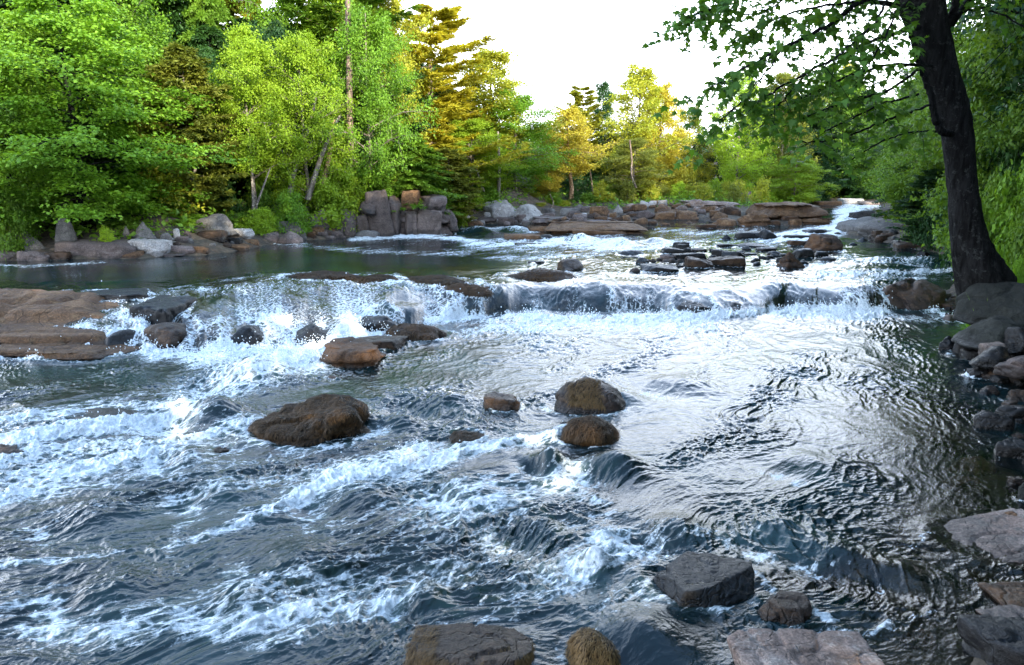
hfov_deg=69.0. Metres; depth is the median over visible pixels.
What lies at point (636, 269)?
rock
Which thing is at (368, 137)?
tree
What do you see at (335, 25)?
tree
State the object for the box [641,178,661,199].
shrub
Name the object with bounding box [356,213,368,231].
cliff block
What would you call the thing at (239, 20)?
tree
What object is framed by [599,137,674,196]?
tree
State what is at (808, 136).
tree
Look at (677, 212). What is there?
stone
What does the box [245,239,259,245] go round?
rock
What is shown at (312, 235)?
stone
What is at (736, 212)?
stone
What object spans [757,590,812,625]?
rock
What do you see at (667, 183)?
shrub
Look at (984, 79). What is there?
tree
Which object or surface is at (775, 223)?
rock
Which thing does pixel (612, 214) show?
stone
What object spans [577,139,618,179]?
tree
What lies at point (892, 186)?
tree
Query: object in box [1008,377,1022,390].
stone
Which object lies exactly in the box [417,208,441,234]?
cliff block
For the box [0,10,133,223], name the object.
tree
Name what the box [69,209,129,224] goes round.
shrub
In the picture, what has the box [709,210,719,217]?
stone
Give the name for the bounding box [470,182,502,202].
shrub
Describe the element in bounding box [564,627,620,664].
boulder
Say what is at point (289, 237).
boulder
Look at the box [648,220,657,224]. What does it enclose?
rock
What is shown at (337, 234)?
stone
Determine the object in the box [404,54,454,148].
tree
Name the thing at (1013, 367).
boulder
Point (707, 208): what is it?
stone
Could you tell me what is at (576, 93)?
tree
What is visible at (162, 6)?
tree
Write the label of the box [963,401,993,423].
stone
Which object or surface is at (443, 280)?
rock slab
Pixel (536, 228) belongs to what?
rock slab
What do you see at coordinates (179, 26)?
tree
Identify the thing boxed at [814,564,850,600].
stone
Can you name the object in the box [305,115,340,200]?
bare stem
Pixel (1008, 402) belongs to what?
stone
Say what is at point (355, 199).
shrub
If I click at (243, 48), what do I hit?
tree
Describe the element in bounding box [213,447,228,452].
rock
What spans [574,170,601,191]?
shrub
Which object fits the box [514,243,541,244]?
rock
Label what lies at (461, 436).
rock
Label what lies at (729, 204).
stone
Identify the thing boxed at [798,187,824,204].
shrub
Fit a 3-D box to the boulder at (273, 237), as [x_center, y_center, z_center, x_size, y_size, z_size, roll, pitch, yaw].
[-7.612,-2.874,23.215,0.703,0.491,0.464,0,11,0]
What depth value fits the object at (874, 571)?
4.79 m
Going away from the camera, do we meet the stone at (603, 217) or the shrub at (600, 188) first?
the stone at (603, 217)
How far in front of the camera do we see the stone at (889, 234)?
24.37 m
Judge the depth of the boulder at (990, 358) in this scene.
9.11 m
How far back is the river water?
6.63 m
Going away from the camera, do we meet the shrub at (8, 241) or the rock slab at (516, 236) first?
the shrub at (8, 241)
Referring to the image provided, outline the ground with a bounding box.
[0,157,1023,664]
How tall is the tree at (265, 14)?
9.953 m
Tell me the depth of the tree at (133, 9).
23.15 m
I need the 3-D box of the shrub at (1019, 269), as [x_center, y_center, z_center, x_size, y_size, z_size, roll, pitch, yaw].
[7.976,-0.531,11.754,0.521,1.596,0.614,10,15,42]
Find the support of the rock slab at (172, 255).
on the ground
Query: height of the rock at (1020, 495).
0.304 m
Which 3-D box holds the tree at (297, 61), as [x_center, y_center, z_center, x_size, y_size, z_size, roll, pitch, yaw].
[-7.362,-6.859,25.335,4.395,6.937,4.814,-1,11,-3]
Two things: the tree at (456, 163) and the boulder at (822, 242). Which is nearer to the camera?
the boulder at (822, 242)
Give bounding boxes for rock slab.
[0,251,15,260]
[0,288,118,323]
[0,322,106,344]
[0,343,141,356]
[16,251,50,260]
[25,349,107,359]
[54,239,136,258]
[86,288,154,299]
[163,254,184,256]
[171,245,195,253]
[192,246,209,253]
[197,230,227,242]
[231,243,253,250]
[286,270,364,280]
[320,336,385,367]
[353,274,398,283]
[357,335,407,349]
[404,274,467,285]
[443,282,493,297]
[476,216,515,221]
[504,233,541,239]
[507,267,575,281]
[527,226,546,231]
[529,216,564,225]
[540,234,552,237]
[566,217,617,221]
[572,230,626,234]
[640,263,678,271]
[680,200,739,207]
[727,628,884,664]
[738,243,770,247]
[792,248,814,257]
[802,218,831,224]
[812,201,841,205]
[835,216,893,231]
[857,201,879,204]
[857,222,904,236]
[925,508,1023,581]
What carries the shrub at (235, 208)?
on the ground
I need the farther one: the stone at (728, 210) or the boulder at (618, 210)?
the boulder at (618, 210)
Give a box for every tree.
[0,0,137,191]
[0,0,247,228]
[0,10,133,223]
[0,76,86,185]
[47,0,218,173]
[49,104,156,197]
[54,0,138,100]
[104,34,204,172]
[112,0,197,46]
[125,42,250,214]
[143,0,236,38]
[175,0,236,113]
[176,21,307,207]
[179,42,252,191]
[183,0,259,28]
[188,24,258,187]
[198,98,299,197]
[223,14,321,188]
[224,16,283,179]
[229,0,318,44]
[235,23,360,217]
[237,0,263,19]
[258,25,318,201]
[274,47,374,184]
[275,0,425,166]
[284,0,414,145]
[286,94,381,186]
[293,11,340,60]
[301,0,444,197]
[338,22,439,146]
[343,0,434,144]
[352,133,467,215]
[355,72,430,172]
[386,2,535,175]
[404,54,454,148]
[418,63,466,177]
[420,148,486,221]
[435,46,569,178]
[440,117,530,191]
[460,86,577,190]
[523,104,623,199]
[526,126,574,195]
[547,84,616,178]
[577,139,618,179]
[583,79,621,140]
[594,59,701,183]
[598,133,643,185]
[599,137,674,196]
[622,79,698,186]
[630,0,1023,296]
[658,106,719,189]
[685,144,719,182]
[690,132,746,190]
[693,68,780,195]
[709,121,776,195]
[738,110,785,191]
[745,68,835,189]
[771,109,826,190]
[789,94,849,200]
[796,58,868,193]
[823,92,850,142]
[824,87,868,178]
[825,109,886,193]
[827,96,892,199]
[828,89,878,198]
[840,96,896,192]
[854,19,1021,217]
[855,83,916,204]
[862,66,940,207]
[868,111,929,218]
[871,67,917,186]
[871,168,905,216]
[881,0,1023,253]
[886,168,946,243]
[907,180,946,218]
[931,3,1023,156]
[933,139,1015,258]
[948,0,1023,166]
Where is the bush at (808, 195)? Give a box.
[764,154,840,202]
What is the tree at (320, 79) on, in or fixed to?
on the ground
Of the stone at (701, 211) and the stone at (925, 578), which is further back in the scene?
the stone at (701, 211)
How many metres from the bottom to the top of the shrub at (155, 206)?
1.356 m
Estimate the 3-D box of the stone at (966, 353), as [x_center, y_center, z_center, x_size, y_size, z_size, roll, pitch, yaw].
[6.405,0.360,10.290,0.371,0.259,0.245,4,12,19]
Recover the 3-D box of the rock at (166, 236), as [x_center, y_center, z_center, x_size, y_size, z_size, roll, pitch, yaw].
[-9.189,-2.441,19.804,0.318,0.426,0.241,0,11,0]
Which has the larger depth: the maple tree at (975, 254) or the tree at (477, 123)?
the tree at (477, 123)
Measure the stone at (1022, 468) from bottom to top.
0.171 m
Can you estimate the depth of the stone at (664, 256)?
18.36 m
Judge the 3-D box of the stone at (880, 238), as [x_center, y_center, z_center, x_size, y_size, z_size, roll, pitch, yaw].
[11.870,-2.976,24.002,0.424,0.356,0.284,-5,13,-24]
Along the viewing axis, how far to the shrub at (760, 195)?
40.12 m
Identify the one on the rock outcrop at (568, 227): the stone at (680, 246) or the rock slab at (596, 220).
the rock slab at (596, 220)
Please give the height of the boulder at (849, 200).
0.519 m
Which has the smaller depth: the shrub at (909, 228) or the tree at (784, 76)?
the shrub at (909, 228)
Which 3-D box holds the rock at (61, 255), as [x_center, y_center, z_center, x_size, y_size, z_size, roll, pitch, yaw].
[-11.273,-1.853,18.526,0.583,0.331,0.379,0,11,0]
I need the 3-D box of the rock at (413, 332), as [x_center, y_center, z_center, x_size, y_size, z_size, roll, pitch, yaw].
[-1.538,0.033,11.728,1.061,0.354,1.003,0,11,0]
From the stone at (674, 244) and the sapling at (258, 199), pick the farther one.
the sapling at (258, 199)
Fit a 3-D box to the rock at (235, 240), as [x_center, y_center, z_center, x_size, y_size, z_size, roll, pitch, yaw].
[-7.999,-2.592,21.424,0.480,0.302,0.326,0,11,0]
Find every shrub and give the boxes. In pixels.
[0,186,45,259]
[19,209,49,231]
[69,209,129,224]
[89,173,168,216]
[89,225,115,241]
[103,216,145,228]
[130,168,204,216]
[168,218,195,226]
[181,213,205,220]
[195,192,248,214]
[198,176,251,211]
[222,211,247,225]
[235,206,281,235]
[239,177,281,218]
[266,187,317,235]
[297,179,352,229]
[309,170,368,231]
[362,178,388,194]
[413,167,451,197]
[449,190,470,227]
[464,193,487,208]
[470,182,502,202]
[528,193,542,196]
[530,179,546,191]
[543,180,562,195]
[545,191,562,203]
[556,173,575,192]
[559,200,571,206]
[562,190,580,200]
[563,175,591,194]
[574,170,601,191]
[580,192,596,202]
[585,179,607,194]
[591,179,614,201]
[595,191,615,201]
[596,184,620,198]
[614,178,638,202]
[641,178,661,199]
[655,183,672,195]
[660,177,676,195]
[665,155,697,195]
[669,180,694,198]
[685,183,698,198]
[688,179,700,195]
[695,181,715,200]
[705,176,727,199]
[715,179,731,198]
[716,182,743,203]
[731,177,751,201]
[743,181,754,200]
[747,175,770,202]
[763,191,779,201]
[776,188,792,201]
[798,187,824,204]
[821,183,844,197]
[900,209,921,241]
[905,190,945,252]
[932,141,1013,270]
[947,191,991,280]
[979,164,1020,265]
[981,125,1023,209]
[987,152,1023,265]
[1001,188,1023,269]
[1012,254,1023,282]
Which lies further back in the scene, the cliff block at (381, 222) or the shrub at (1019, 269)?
the cliff block at (381, 222)
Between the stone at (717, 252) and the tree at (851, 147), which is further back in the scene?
the tree at (851, 147)
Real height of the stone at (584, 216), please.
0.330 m
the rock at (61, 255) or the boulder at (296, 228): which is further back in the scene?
the boulder at (296, 228)
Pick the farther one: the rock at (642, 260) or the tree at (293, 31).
the tree at (293, 31)
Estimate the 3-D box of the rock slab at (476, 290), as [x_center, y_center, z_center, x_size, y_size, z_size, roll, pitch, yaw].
[-0.904,-0.770,14.043,1.159,0.350,0.840,0,11,0]
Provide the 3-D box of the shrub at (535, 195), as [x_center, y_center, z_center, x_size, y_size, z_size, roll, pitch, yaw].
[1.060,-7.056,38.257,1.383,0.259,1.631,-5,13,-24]
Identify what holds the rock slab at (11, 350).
in the river water
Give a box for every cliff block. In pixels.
[340,208,358,236]
[355,230,379,236]
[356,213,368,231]
[358,199,457,233]
[358,201,375,215]
[365,189,394,236]
[388,195,401,234]
[401,190,419,210]
[404,212,414,234]
[408,210,417,234]
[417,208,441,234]
[420,194,446,213]
[443,208,458,232]
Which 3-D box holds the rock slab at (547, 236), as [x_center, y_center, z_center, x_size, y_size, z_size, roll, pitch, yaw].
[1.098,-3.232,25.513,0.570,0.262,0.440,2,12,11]
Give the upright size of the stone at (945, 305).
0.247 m
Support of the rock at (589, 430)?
in the river water
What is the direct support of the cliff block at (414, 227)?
on the ground
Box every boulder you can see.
[16,231,45,250]
[55,218,76,242]
[128,238,172,256]
[129,295,196,324]
[132,222,156,238]
[141,322,186,348]
[196,214,239,236]
[246,393,370,447]
[261,232,278,242]
[276,221,306,239]
[277,231,302,243]
[308,209,330,229]
[358,315,395,331]
[401,623,534,664]
[483,199,515,217]
[513,204,542,223]
[554,376,625,414]
[557,258,582,270]
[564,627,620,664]
[613,205,622,213]
[630,210,654,218]
[633,217,647,224]
[640,201,649,207]
[649,201,656,205]
[653,211,674,219]
[653,551,754,607]
[658,200,666,204]
[675,210,698,219]
[677,300,710,313]
[706,256,745,266]
[710,212,727,220]
[712,218,736,226]
[730,301,740,310]
[734,231,759,238]
[737,214,770,226]
[759,229,777,238]
[774,252,804,268]
[804,233,842,250]
[837,198,863,203]
[882,277,945,309]
[938,336,954,349]
[951,315,1023,350]
[952,343,964,352]
[953,281,1023,325]
[957,614,1023,664]
[969,346,1010,371]
[993,355,1023,378]
[1004,327,1023,357]
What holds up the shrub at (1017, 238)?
on the ground
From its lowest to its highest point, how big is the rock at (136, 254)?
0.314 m
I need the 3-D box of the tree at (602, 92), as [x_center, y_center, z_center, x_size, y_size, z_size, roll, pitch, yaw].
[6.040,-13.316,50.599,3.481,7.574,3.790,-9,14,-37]
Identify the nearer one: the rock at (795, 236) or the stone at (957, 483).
the stone at (957, 483)
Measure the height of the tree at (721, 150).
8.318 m
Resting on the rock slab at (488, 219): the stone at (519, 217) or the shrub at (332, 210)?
the stone at (519, 217)
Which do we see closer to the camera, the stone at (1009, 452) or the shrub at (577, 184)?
the stone at (1009, 452)
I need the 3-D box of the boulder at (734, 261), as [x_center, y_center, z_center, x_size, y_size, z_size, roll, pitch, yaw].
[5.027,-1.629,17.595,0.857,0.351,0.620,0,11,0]
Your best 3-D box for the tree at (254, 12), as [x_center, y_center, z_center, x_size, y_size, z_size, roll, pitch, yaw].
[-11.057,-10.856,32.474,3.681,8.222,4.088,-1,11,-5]
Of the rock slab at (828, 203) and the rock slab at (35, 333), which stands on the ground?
the rock slab at (828, 203)
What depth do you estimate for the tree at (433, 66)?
37.90 m
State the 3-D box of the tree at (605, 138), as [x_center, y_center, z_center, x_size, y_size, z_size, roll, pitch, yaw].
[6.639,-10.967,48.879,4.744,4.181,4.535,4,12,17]
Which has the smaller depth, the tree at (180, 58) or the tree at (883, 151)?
the tree at (180, 58)
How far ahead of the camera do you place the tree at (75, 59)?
24.99 m
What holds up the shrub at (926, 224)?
on the ground
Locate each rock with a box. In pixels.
[0,444,23,453]
[44,251,72,259]
[71,408,138,419]
[104,329,135,345]
[122,226,129,236]
[122,250,143,258]
[160,233,172,240]
[173,228,179,238]
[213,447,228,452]
[227,237,242,243]
[231,325,263,344]
[234,228,254,238]
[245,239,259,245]
[294,323,326,344]
[384,323,446,340]
[446,430,484,442]
[464,220,483,225]
[483,391,519,411]
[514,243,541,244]
[528,261,544,263]
[559,414,619,446]
[618,250,643,254]
[623,215,630,220]
[630,267,639,272]
[636,257,648,262]
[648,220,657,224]
[660,247,684,253]
[672,253,706,258]
[684,256,713,267]
[691,248,704,251]
[696,224,716,227]
[716,244,737,246]
[721,251,744,257]
[755,247,776,251]
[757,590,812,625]
[768,220,780,225]
[779,216,798,220]
[783,235,809,238]
[787,240,806,245]
[788,219,801,225]
[800,259,808,264]
[802,229,826,233]
[814,251,828,256]
[820,257,835,260]
[848,210,875,218]
[893,242,921,248]
[916,252,929,255]
[966,368,988,377]
[975,604,1023,617]
[978,342,1006,354]
[978,581,1023,606]
[1004,511,1016,515]
[1017,483,1023,509]
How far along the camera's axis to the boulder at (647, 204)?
37.63 m
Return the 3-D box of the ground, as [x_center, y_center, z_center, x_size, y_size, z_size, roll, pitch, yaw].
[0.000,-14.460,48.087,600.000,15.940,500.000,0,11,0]
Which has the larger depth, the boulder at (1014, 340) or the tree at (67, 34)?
the tree at (67, 34)
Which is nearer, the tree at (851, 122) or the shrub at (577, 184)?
the shrub at (577, 184)
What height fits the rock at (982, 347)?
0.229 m
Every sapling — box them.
[251,168,270,216]
[321,119,335,187]
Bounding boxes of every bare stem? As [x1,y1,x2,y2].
[250,161,254,225]
[288,93,316,194]
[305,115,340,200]
[345,0,353,151]
[468,144,484,191]
[497,132,500,197]
[629,140,636,187]
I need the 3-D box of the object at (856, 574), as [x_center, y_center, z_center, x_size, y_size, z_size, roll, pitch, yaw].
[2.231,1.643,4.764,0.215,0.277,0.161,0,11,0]
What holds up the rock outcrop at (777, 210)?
on the ground
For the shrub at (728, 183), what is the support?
on the ground
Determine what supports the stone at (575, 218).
on the ground
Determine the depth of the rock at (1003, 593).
4.39 m
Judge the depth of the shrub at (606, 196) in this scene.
40.09 m
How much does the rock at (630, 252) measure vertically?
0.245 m
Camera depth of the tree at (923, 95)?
21.19 m
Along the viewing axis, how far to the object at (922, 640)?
4.10 m
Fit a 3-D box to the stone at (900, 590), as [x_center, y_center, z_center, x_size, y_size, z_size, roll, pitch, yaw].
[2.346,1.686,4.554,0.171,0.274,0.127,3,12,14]
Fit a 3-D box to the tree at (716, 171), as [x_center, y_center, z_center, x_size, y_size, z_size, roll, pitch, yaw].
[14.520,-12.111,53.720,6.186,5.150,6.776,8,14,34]
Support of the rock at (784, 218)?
on the ground
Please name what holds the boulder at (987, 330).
on the ground
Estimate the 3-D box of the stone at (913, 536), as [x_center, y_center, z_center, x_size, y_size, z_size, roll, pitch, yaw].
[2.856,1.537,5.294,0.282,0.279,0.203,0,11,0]
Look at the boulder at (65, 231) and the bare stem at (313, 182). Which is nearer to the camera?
the boulder at (65, 231)
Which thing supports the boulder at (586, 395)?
in the river water
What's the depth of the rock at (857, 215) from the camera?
34.55 m
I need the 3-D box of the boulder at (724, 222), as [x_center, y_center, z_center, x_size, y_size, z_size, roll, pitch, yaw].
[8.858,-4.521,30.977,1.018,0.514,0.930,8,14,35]
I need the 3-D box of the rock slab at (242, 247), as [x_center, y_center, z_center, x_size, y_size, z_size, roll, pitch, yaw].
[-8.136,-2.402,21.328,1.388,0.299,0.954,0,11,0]
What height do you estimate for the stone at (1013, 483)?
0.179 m
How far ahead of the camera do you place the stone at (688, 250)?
20.04 m
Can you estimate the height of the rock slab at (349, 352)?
0.386 m
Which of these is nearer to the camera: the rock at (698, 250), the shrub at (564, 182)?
the rock at (698, 250)
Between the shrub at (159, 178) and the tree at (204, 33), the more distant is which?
the tree at (204, 33)
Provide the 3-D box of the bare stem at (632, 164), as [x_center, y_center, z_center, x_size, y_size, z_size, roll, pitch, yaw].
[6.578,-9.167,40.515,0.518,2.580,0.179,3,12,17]
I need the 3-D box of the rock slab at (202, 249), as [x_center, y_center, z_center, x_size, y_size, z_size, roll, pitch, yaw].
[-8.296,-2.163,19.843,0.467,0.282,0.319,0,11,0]
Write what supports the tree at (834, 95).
on the ground
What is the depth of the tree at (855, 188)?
56.30 m
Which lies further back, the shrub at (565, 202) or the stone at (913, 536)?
the shrub at (565, 202)
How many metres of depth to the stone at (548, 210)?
34.13 m
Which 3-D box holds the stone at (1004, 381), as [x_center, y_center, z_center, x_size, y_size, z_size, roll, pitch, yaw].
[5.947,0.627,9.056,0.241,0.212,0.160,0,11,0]
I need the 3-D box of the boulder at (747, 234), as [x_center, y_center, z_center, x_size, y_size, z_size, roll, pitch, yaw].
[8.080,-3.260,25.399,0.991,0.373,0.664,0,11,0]
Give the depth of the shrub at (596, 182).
43.16 m
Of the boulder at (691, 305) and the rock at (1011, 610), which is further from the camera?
the boulder at (691, 305)
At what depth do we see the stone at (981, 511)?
5.64 m
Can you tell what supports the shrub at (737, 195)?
on the ground
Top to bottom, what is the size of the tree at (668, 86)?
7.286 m
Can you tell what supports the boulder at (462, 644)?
in the river water
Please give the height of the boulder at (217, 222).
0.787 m
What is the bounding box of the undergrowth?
[5,169,916,239]
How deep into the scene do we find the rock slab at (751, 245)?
21.81 m
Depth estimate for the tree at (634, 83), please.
43.73 m
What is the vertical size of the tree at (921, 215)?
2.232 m
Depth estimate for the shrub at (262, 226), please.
23.19 m
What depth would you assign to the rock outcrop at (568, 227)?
27.27 m
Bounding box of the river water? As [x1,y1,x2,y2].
[0,200,1023,664]
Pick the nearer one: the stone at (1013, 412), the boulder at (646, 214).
the stone at (1013, 412)
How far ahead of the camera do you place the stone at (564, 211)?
30.32 m
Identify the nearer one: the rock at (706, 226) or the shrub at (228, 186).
the shrub at (228, 186)
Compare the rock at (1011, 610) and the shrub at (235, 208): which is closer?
the rock at (1011, 610)
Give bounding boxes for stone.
[175,236,188,242]
[181,231,191,237]
[223,242,231,247]
[306,233,316,238]
[311,226,324,231]
[324,229,332,235]
[325,235,335,239]
[333,231,340,237]
[498,217,514,223]
[516,214,525,221]
[542,208,555,212]
[544,212,554,216]
[560,208,577,215]
[566,210,580,217]
[572,216,584,220]
[573,214,586,218]
[574,205,582,210]
[581,206,589,211]
[589,206,608,217]
[597,216,607,219]
[608,212,616,217]
[612,216,622,220]
[622,208,631,212]
[631,204,646,211]
[654,205,666,212]
[660,254,669,259]
[667,210,685,215]
[671,203,680,208]
[672,242,689,247]
[675,244,690,248]
[677,205,686,209]
[683,248,691,252]
[689,199,703,207]
[697,209,705,214]
[700,206,714,212]
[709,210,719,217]
[711,249,726,256]
[724,203,733,206]
[724,207,736,214]
[732,210,740,215]
[741,246,750,250]
[767,251,779,254]
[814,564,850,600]
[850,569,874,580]
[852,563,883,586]
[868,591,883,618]
[871,230,882,238]
[874,235,887,241]
[881,233,892,236]
[888,230,898,234]
[889,588,903,592]
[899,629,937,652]
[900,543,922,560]
[904,529,930,549]
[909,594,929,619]
[913,574,935,583]
[936,475,983,494]
[942,303,955,307]
[943,314,955,320]
[946,456,999,476]
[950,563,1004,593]
[952,479,979,487]
[956,399,977,419]
[959,348,978,359]
[959,489,983,506]
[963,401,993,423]
[964,444,991,462]
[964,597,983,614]
[965,508,991,517]
[973,410,1014,436]
[978,433,994,459]
[979,389,990,394]
[980,385,999,394]
[982,374,991,378]
[989,375,1011,388]
[993,437,1023,471]
[994,405,1023,420]
[1001,400,1017,405]
[1005,476,1023,498]
[1006,389,1023,405]
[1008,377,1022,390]
[1009,432,1023,440]
[1013,380,1023,389]
[1014,419,1023,432]
[1021,459,1023,475]
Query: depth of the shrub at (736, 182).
42.09 m
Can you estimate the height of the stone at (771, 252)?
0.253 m
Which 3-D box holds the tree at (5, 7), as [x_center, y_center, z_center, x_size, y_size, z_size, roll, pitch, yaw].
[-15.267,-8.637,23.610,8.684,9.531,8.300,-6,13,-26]
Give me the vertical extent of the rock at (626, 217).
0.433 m
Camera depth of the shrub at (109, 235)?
18.97 m
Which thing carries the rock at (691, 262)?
in the river water
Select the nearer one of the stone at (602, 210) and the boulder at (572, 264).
the boulder at (572, 264)
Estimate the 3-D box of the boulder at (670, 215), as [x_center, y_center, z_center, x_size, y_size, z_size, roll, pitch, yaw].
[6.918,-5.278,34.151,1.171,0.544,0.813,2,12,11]
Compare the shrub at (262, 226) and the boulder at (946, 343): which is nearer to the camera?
the boulder at (946, 343)
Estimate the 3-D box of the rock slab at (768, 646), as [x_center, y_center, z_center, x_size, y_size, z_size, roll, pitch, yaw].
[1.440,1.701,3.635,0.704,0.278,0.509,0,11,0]
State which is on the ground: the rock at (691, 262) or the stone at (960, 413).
the stone at (960, 413)
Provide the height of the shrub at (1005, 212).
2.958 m
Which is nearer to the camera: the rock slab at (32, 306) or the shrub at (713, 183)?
the rock slab at (32, 306)
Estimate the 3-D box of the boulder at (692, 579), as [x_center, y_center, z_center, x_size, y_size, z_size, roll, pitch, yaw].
[1.161,1.541,4.494,0.648,0.245,0.538,0,11,0]
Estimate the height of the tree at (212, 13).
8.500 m
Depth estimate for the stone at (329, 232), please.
25.41 m
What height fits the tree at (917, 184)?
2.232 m
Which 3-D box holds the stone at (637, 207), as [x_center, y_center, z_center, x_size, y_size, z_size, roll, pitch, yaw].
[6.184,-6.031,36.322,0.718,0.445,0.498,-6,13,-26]
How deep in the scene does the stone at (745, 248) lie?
20.81 m
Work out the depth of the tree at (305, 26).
30.29 m
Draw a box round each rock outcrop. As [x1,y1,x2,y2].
[543,220,647,234]
[746,201,828,219]
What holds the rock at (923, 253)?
in the river water
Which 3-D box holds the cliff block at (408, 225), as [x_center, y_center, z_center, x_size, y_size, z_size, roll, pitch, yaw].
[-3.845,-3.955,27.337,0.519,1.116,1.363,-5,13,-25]
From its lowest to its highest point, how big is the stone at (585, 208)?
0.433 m
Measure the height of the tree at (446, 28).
8.537 m
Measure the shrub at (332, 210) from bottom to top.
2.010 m
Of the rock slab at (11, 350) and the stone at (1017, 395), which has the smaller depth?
the stone at (1017, 395)
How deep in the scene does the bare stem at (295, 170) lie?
25.04 m
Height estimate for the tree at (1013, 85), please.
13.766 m
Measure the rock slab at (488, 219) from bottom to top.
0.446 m
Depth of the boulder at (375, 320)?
12.05 m
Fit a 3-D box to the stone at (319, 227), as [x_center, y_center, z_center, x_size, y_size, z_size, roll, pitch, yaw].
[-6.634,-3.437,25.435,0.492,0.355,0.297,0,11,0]
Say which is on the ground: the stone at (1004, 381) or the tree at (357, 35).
the tree at (357, 35)
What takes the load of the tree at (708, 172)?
on the ground
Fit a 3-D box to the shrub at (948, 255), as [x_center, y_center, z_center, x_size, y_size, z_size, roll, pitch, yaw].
[9.255,-1.856,15.019,1.183,2.377,1.019,-8,14,-33]
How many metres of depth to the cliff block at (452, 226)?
27.48 m
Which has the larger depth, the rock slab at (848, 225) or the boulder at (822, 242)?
the rock slab at (848, 225)
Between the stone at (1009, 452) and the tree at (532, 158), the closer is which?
the stone at (1009, 452)
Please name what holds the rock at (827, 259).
in the river water
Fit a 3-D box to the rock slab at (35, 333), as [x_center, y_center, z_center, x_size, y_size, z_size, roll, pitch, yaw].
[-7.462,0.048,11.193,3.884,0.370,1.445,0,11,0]
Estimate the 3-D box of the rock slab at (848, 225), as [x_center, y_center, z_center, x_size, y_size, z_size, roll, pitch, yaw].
[13.553,-3.919,28.216,2.010,0.843,3.992,0,11,0]
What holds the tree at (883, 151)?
on the ground
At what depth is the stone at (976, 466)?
6.60 m
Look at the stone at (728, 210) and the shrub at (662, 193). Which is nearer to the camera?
the stone at (728, 210)
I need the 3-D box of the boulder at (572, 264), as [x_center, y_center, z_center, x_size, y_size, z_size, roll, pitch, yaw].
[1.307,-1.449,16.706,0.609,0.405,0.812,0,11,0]
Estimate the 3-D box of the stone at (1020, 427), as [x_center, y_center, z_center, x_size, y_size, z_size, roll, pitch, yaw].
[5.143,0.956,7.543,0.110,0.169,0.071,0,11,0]
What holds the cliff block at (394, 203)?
on the ground
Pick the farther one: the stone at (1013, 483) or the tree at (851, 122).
the tree at (851, 122)
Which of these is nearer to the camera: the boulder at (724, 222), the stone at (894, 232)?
the stone at (894, 232)
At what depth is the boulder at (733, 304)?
13.68 m
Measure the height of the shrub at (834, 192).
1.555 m
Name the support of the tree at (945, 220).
on the ground
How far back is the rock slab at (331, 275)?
14.82 m
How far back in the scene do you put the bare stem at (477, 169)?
33.78 m
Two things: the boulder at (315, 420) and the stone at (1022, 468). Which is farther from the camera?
the boulder at (315, 420)
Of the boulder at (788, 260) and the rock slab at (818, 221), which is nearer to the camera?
the boulder at (788, 260)
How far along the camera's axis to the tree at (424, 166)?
27.78 m
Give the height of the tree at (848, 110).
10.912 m
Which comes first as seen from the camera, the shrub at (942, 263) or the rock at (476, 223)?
the shrub at (942, 263)
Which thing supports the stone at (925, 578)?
on the ground
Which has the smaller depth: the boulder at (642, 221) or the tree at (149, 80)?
the tree at (149, 80)
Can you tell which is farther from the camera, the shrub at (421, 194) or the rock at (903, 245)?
the shrub at (421, 194)
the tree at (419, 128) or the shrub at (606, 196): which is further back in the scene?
the shrub at (606, 196)
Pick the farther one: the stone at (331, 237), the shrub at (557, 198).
the shrub at (557, 198)
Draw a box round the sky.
[219,0,992,152]
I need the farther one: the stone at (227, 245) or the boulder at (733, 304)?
the stone at (227, 245)
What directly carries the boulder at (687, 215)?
on the ground
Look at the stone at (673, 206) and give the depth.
37.42 m
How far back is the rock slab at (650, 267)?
16.48 m
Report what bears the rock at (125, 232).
on the ground
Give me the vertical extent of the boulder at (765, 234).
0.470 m
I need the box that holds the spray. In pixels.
[0,276,953,619]
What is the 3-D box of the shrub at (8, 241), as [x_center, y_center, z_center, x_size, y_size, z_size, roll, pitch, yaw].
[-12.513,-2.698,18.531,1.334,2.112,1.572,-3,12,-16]
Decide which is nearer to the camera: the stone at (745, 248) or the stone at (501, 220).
the stone at (745, 248)
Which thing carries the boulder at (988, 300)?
on the ground
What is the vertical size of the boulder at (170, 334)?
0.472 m
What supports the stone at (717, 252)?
in the river water
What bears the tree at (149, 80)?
on the ground
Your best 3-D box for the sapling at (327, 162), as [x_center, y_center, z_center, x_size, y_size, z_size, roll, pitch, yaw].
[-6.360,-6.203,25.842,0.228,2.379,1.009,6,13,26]
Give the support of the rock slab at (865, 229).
on the ground
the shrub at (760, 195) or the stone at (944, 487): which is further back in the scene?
the shrub at (760, 195)
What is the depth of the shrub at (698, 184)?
44.73 m
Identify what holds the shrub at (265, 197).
on the ground

